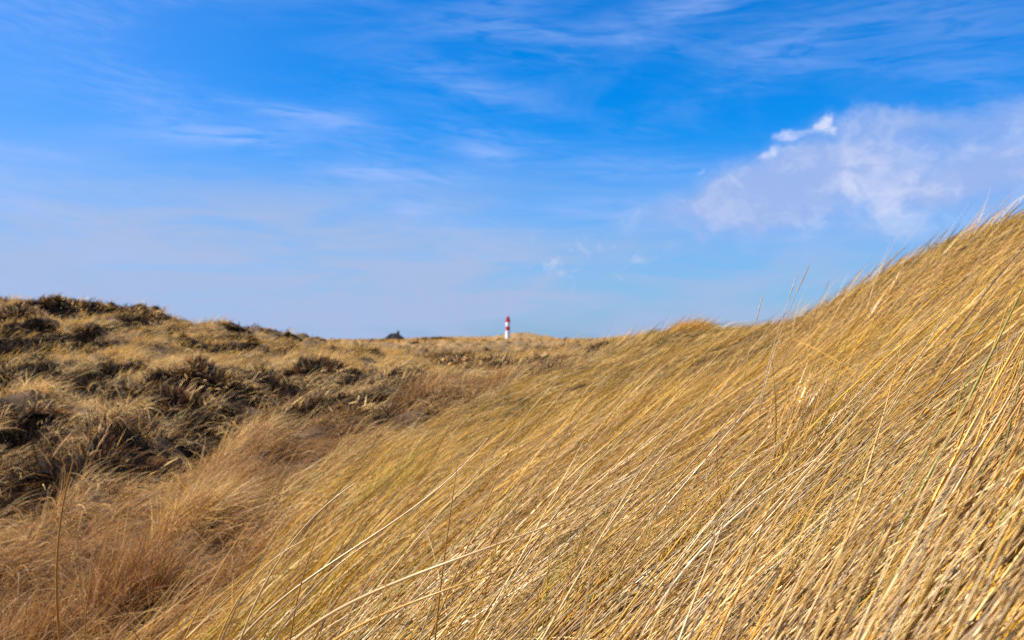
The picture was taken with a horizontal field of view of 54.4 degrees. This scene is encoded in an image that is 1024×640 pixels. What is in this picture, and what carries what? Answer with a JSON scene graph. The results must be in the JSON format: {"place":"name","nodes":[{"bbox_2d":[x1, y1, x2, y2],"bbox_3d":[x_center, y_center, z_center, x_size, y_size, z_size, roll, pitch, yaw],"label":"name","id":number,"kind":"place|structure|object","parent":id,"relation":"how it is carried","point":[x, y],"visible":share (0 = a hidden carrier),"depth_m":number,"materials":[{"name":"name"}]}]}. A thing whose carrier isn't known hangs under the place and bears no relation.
{"place":"outdoors","nodes":[
{"label":"outdoors","id":0,"kind":"place"},
{"bbox_2d":[322,332,624,344],"bbox_3d":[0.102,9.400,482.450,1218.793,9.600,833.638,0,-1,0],"label":"distant dune grass","id":1,"kind":"structure","parent":0,"point":[565,339],"depth_m":142.29,"materials":[{"name":"beige plant"}]},
{"bbox_2d":[0,222,1022,639],"bbox_3d":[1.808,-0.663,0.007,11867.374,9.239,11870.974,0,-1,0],"label":"ground","id":2,"kind":"structure","parent":0,"point":[22,398],"depth_m":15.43,"materials":[{"name":"beige plant"}]},
{"bbox_2d":[0,304,68,324],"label":"heath bush","id":3,"kind":"object","parent":2,"relation":"on","point":[13,312],"visible":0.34,"depth_m":32.16,"materials":[{"name":"brown plant"}]},
{"bbox_2d":[0,396,95,430],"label":"heath bush","id":4,"kind":"object","parent":2,"relation":"on","point":[33,413],"visible":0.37,"depth_m":13.10,"materials":[{"name":"brown plant"}]},
{"bbox_2d":[0,566,115,639],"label":"grass tussock","id":5,"kind":"object","parent":2,"relation":"on","point":[32,627],"depth_m":4.91,"materials":[{"name":"brown plant"}]},
{"bbox_2d":[55,460,73,639],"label":"grass stalk","id":6,"kind":"object","parent":2,"relation":"on","point":[56,596],"depth_m":1.46,"materials":[{"name":"brown plant"}]},
{"bbox_2d":[33,292,130,318],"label":"heath bush","id":7,"kind":"object","parent":2,"relation":"on","point":[88,307],"visible":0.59,"depth_m":34.92,"materials":[{"name":"brown plant"}]},
{"bbox_2d":[0,416,186,508],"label":"heath bush","id":8,"kind":"object","parent":2,"relation":"on","point":[47,468],"visible":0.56,"depth_m":9.31,"materials":[{"name":"brown plant"}]},
{"bbox_2d":[84,526,109,639],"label":"grass stalk","id":9,"kind":"object","parent":2,"relation":"on","point":[89,590],"depth_m":1.89,"materials":[{"name":"brown plant"}]},
{"bbox_2d":[7,497,229,639],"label":"grass tussock","id":10,"kind":"object","parent":2,"relation":"on","point":[127,574],"depth_m":5.21,"materials":[{"name":"brown plant"}]},
{"bbox_2d":[99,577,139,639],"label":"grass stalk","id":11,"kind":"object","parent":2,"relation":"on","point":[120,611],"depth_m":1.79,"materials":[{"name":"brown plant"}]},
{"bbox_2d":[105,300,194,328],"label":"heath bush","id":12,"kind":"object","parent":2,"relation":"on","point":[149,314],"visible":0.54,"depth_m":36.12,"materials":[{"name":"brown plant"}]},
{"bbox_2d":[109,374,266,419],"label":"heath bush","id":13,"kind":"object","parent":2,"relation":"on","point":[171,394],"visible":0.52,"depth_m":15.00,"materials":[{"name":"brown plant"}]},
{"bbox_2d":[112,458,281,551],"bbox_3d":[-1.989,1.199,6.345,1.066,0.644,1.346,0,-1,0],"label":"grass tussock","id":14,"kind":"object","parent":2,"relation":"on","point":[193,495],"depth_m":6.28,"materials":[{"name":"brown plant"}]},
{"bbox_2d":[147,348,285,411],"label":"heath bush","id":15,"kind":"object","parent":2,"relation":"on","point":[210,374],"visible":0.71,"depth_m":16.80,"materials":[{"name":"brown plant"}]},
{"bbox_2d":[184,514,255,639],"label":"grass stalk","id":16,"kind":"object","parent":2,"relation":"on","point":[211,583],"depth_m":1.89,"materials":[{"name":"beige plant"}]},
{"bbox_2d":[183,443,298,491],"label":"grass tussock","id":17,"kind":"object","parent":2,"relation":"on","point":[235,469],"depth_m":8.44,"materials":[{"name":"brown plant"}]},
{"bbox_2d":[221,506,291,639],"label":"grass stalk","id":18,"kind":"object","parent":2,"relation":"on","point":[249,581],"depth_m":1.89,"materials":[{"name":"beige plant"}]},
{"bbox_2d":[218,539,305,639],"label":"grass stalk","id":19,"kind":"object","parent":2,"relation":"on","point":[246,588],"depth_m":1.59,"materials":[{"name":"beige plant"}]},
{"bbox_2d":[240,483,354,639],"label":"grass stalk","id":20,"kind":"object","parent":2,"relation":"on","point":[253,607],"depth_m":1.74,"materials":[{"name":"beige plant"}]},
{"bbox_2d":[247,386,373,427],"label":"heath bush","id":21,"kind":"object","parent":2,"relation":"on","point":[311,403],"visible":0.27,"depth_m":13.96,"materials":[{"name":"brown plant"}]},
{"bbox_2d":[289,505,332,639],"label":"grass stalk","id":22,"kind":"object","parent":2,"relation":"on","point":[302,580],"depth_m":1.79,"materials":[{"name":"beige plant"}]},
{"bbox_2d":[0,294,629,588],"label":"heather","id":23,"kind":"object","parent":2,"relation":"on","point":[53,440],"visible":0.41,"depth_m":15.83,"materials":[{"name":"brown plant"}]},
{"bbox_2d":[274,350,356,382],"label":"heath bush","id":24,"kind":"object","parent":2,"relation":"on","point":[324,365],"visible":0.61,"depth_m":22.05,"materials":[{"name":"brown plant"}]},
{"bbox_2d":[273,534,383,639],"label":"grass stalk","id":25,"kind":"object","parent":2,"relation":"on","point":[290,615],"depth_m":1.59,"materials":[{"name":"beige plant"}]},
{"bbox_2d":[314,557,371,639],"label":"grass stalk","id":26,"kind":"object","parent":2,"relation":"on","point":[337,600],"depth_m":1.59,"materials":[{"name":"beige plant"}]},
{"bbox_2d":[310,394,394,424],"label":"heath bush","id":27,"kind":"object","parent":2,"relation":"on","point":[355,408],"visible":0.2,"depth_m":13.66,"materials":[{"name":"brown plant"}]},
{"bbox_2d":[239,438,487,639],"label":"grass stalk","id":28,"kind":"object","parent":2,"relation":"on","point":[297,587],"depth_m":2.09,"materials":[{"name":"beige plant"}]},
{"bbox_2d":[345,364,423,394],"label":"heath bush","id":29,"kind":"object","parent":2,"relation":"on","point":[379,377],"visible":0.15,"depth_m":19.65,"materials":[{"name":"brown plant"}]},
{"bbox_2d":[384,331,404,339],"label":"thatched house","id":30,"kind":"structure","parent":2,"relation":"on","point":[397,335],"depth_m":518.26,"materials":[{"name":"brick"}]},
{"bbox_2d":[341,434,481,522],"bbox_3d":[-0.560,0.907,5.649,0.865,0.608,0.952,0,-1,0],"label":"grass tussock","id":31,"kind":"object","parent":2,"relation":"on","point":[400,477],"depth_m":5.57,"materials":[{"name":"beige plant"}]},
{"bbox_2d":[386,373,460,408],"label":"grass tussock","id":32,"kind":"object","parent":2,"relation":"on","point":[420,387],"depth_m":14.25,"materials":[{"name":"brown plant"}]},
{"bbox_2d":[333,561,528,639],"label":"grass stalk","id":33,"kind":"object","parent":2,"relation":"on","point":[370,620],"depth_m":1.30,"materials":[{"name":"beige plant"}]},
{"bbox_2d":[293,515,575,639],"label":"grass stalk","id":34,"kind":"object","parent":2,"relation":"on","point":[311,626],"depth_m":1.32,"materials":[{"name":"beige plant"}]},
{"bbox_2d":[434,451,459,639],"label":"grass stalk","id":35,"kind":"object","parent":2,"relation":"on","point":[444,560],"depth_m":1.69,"materials":[{"name":"brown plant"}]},
{"bbox_2d":[424,351,484,367],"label":"heath bush","id":36,"kind":"object","parent":2,"relation":"on","point":[457,359],"visible":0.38,"depth_m":30.05,"materials":[{"name":"brown plant"}]},
{"bbox_2d":[401,361,511,394],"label":"grass tussock","id":37,"kind":"object","parent":2,"relation":"on","point":[466,379],"depth_m":15.49,"materials":[{"name":"brown plant"}]},
{"bbox_2d":[452,352,556,374],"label":"heath bush","id":38,"kind":"object","parent":2,"relation":"on","point":[509,363],"visible":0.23,"depth_m":27.63,"materials":[{"name":"brown plant"}]},
{"bbox_2d":[505,316,510,338],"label":"lighthouse","id":39,"kind":"object","parent":2,"relation":"on","point":[507,321],"visible":0.95,"depth_m":539.00,"materials":[{"name":"white paint"}]},
{"bbox_2d":[544,339,582,348],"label":"sand","id":40,"kind":"structure","parent":2,"relation":"on","point":[562,344],"depth_m":44.09,"materials":[{"name":"beige sand"}]},
{"bbox_2d":[111,206,1023,639],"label":"marram grass","id":41,"kind":"structure","parent":2,"relation":"on","point":[499,606],"depth_m":1.72,"materials":[{"name":"beige plant"}]},
{"bbox_2d":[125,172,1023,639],"bbox_3d":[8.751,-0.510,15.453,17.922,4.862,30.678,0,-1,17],"label":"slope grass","id":42,"kind":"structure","parent":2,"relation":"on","point":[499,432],"depth_m":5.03,"materials":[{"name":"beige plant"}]},
{"bbox_2d":[527,498,678,639],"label":"grass tussock","id":43,"kind":"object","parent":2,"relation":"on","point":[608,578],"depth_m":2.05,"materials":[{"name":"beige plant"}]},
{"bbox_2d":[659,309,719,336],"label":"grass tussock","id":44,"kind":"object","parent":2,"relation":"on","point":[702,323],"depth_m":19.41,"materials":[{"name":"beige plant"}]},
{"bbox_2d":[618,426,812,627],"bbox_3d":[0.482,0.489,2.155,0.403,0.504,0.440,1,-2,-40],"label":"grass tussock","id":45,"kind":"object","parent":2,"relation":"on","point":[662,556],"depth_m":2.18,"materials":[{"name":"beige plant"}]},
{"bbox_2d":[716,421,739,567],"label":"grass stalk","id":46,"kind":"object","parent":2,"relation":"on","point":[719,490],"depth_m":1.94,"materials":[{"name":"beige plant"}]},
{"bbox_2d":[641,454,824,639],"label":"grass stalk","id":47,"kind":"object","parent":2,"relation":"on","point":[705,546],"depth_m":1.49,"materials":[{"name":"beige plant"}]},
{"bbox_2d":[725,294,762,479],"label":"grass stalk","id":48,"kind":"object","parent":2,"relation":"on","point":[743,378],"depth_m":2.99,"materials":[{"name":"beige plant"}]},
{"bbox_2d":[755,273,797,490],"bbox_3d":[0.827,0.237,3.135,0.224,0.788,0.020,1,-2,-38],"label":"grass stalk","id":49,"kind":"object","parent":2,"relation":"on","point":[770,358],"depth_m":3.13,"materials":[{"name":"beige plant"}]},
{"bbox_2d":[753,264,809,494],"bbox_3d":[0.829,0.227,3.065,0.289,0.822,0.015,1,-2,-38],"label":"grass stalk","id":50,"kind":"object","parent":2,"relation":"on","point":[771,363],"depth_m":3.03,"materials":[{"name":"beige plant"}]},
{"bbox_2d":[697,373,880,639],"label":"grass stalk","id":51,"kind":"object","parent":2,"relation":"on","point":[786,482],"depth_m":1.55,"materials":[{"name":"beige plant"}]},
{"bbox_2d":[756,350,864,475],"bbox_3d":[1.069,0.365,3.553,0.414,0.536,0.443,-1,-1,31],"label":"grass tussock","id":52,"kind":"object","parent":2,"relation":"on","point":[792,415],"depth_m":3.50,"materials":[{"name":"beige plant"}]},
{"bbox_2d":[802,280,829,370],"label":"grass stalk","id":53,"kind":"object","parent":2,"relation":"on","point":[813,316],"depth_m":5.68,"materials":[{"name":"beige plant"}]},
{"bbox_2d":[731,484,913,636],"bbox_3d":[0.465,0.479,1.635,0.324,0.438,0.259,1,-1,-26],"label":"grass tussock","id":54,"kind":"object","parent":2,"relation":"on","point":[781,556],"depth_m":1.61,"materials":[{"name":"beige plant"}]},
{"bbox_2d":[741,334,929,529],"bbox_3d":[0.880,0.336,2.729,0.542,0.627,0.557,0,-1,0],"label":"grass tussock","id":55,"kind":"object","parent":2,"relation":"on","point":[807,434],"depth_m":2.70,"materials":[{"name":"beige plant"}]},
{"bbox_2d":[792,190,1023,374],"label":"crest grass","id":56,"kind":"structure","parent":2,"relation":"on","point":[868,317],"depth_m":8.76,"materials":[{"name":"beige plant"}]},
{"bbox_2d":[821,271,1023,639],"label":"grass tussock","id":57,"kind":"object","parent":2,"relation":"on","point":[1008,419],"depth_m":1.27,"materials":[{"name":"beige plant"}]},
{"bbox_2d":[926,315,1023,486],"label":"grass tussock","id":58,"kind":"object","parent":2,"relation":"on","point":[1000,399],"depth_m":2.34,"materials":[{"name":"beige plant"}]},
{"bbox_2d":[0,0,1023,339],"label":"sky","id":59,"kind":"structure","parent":0,"point":[328,169],"materials":[{"name":"blue"}]}
]}

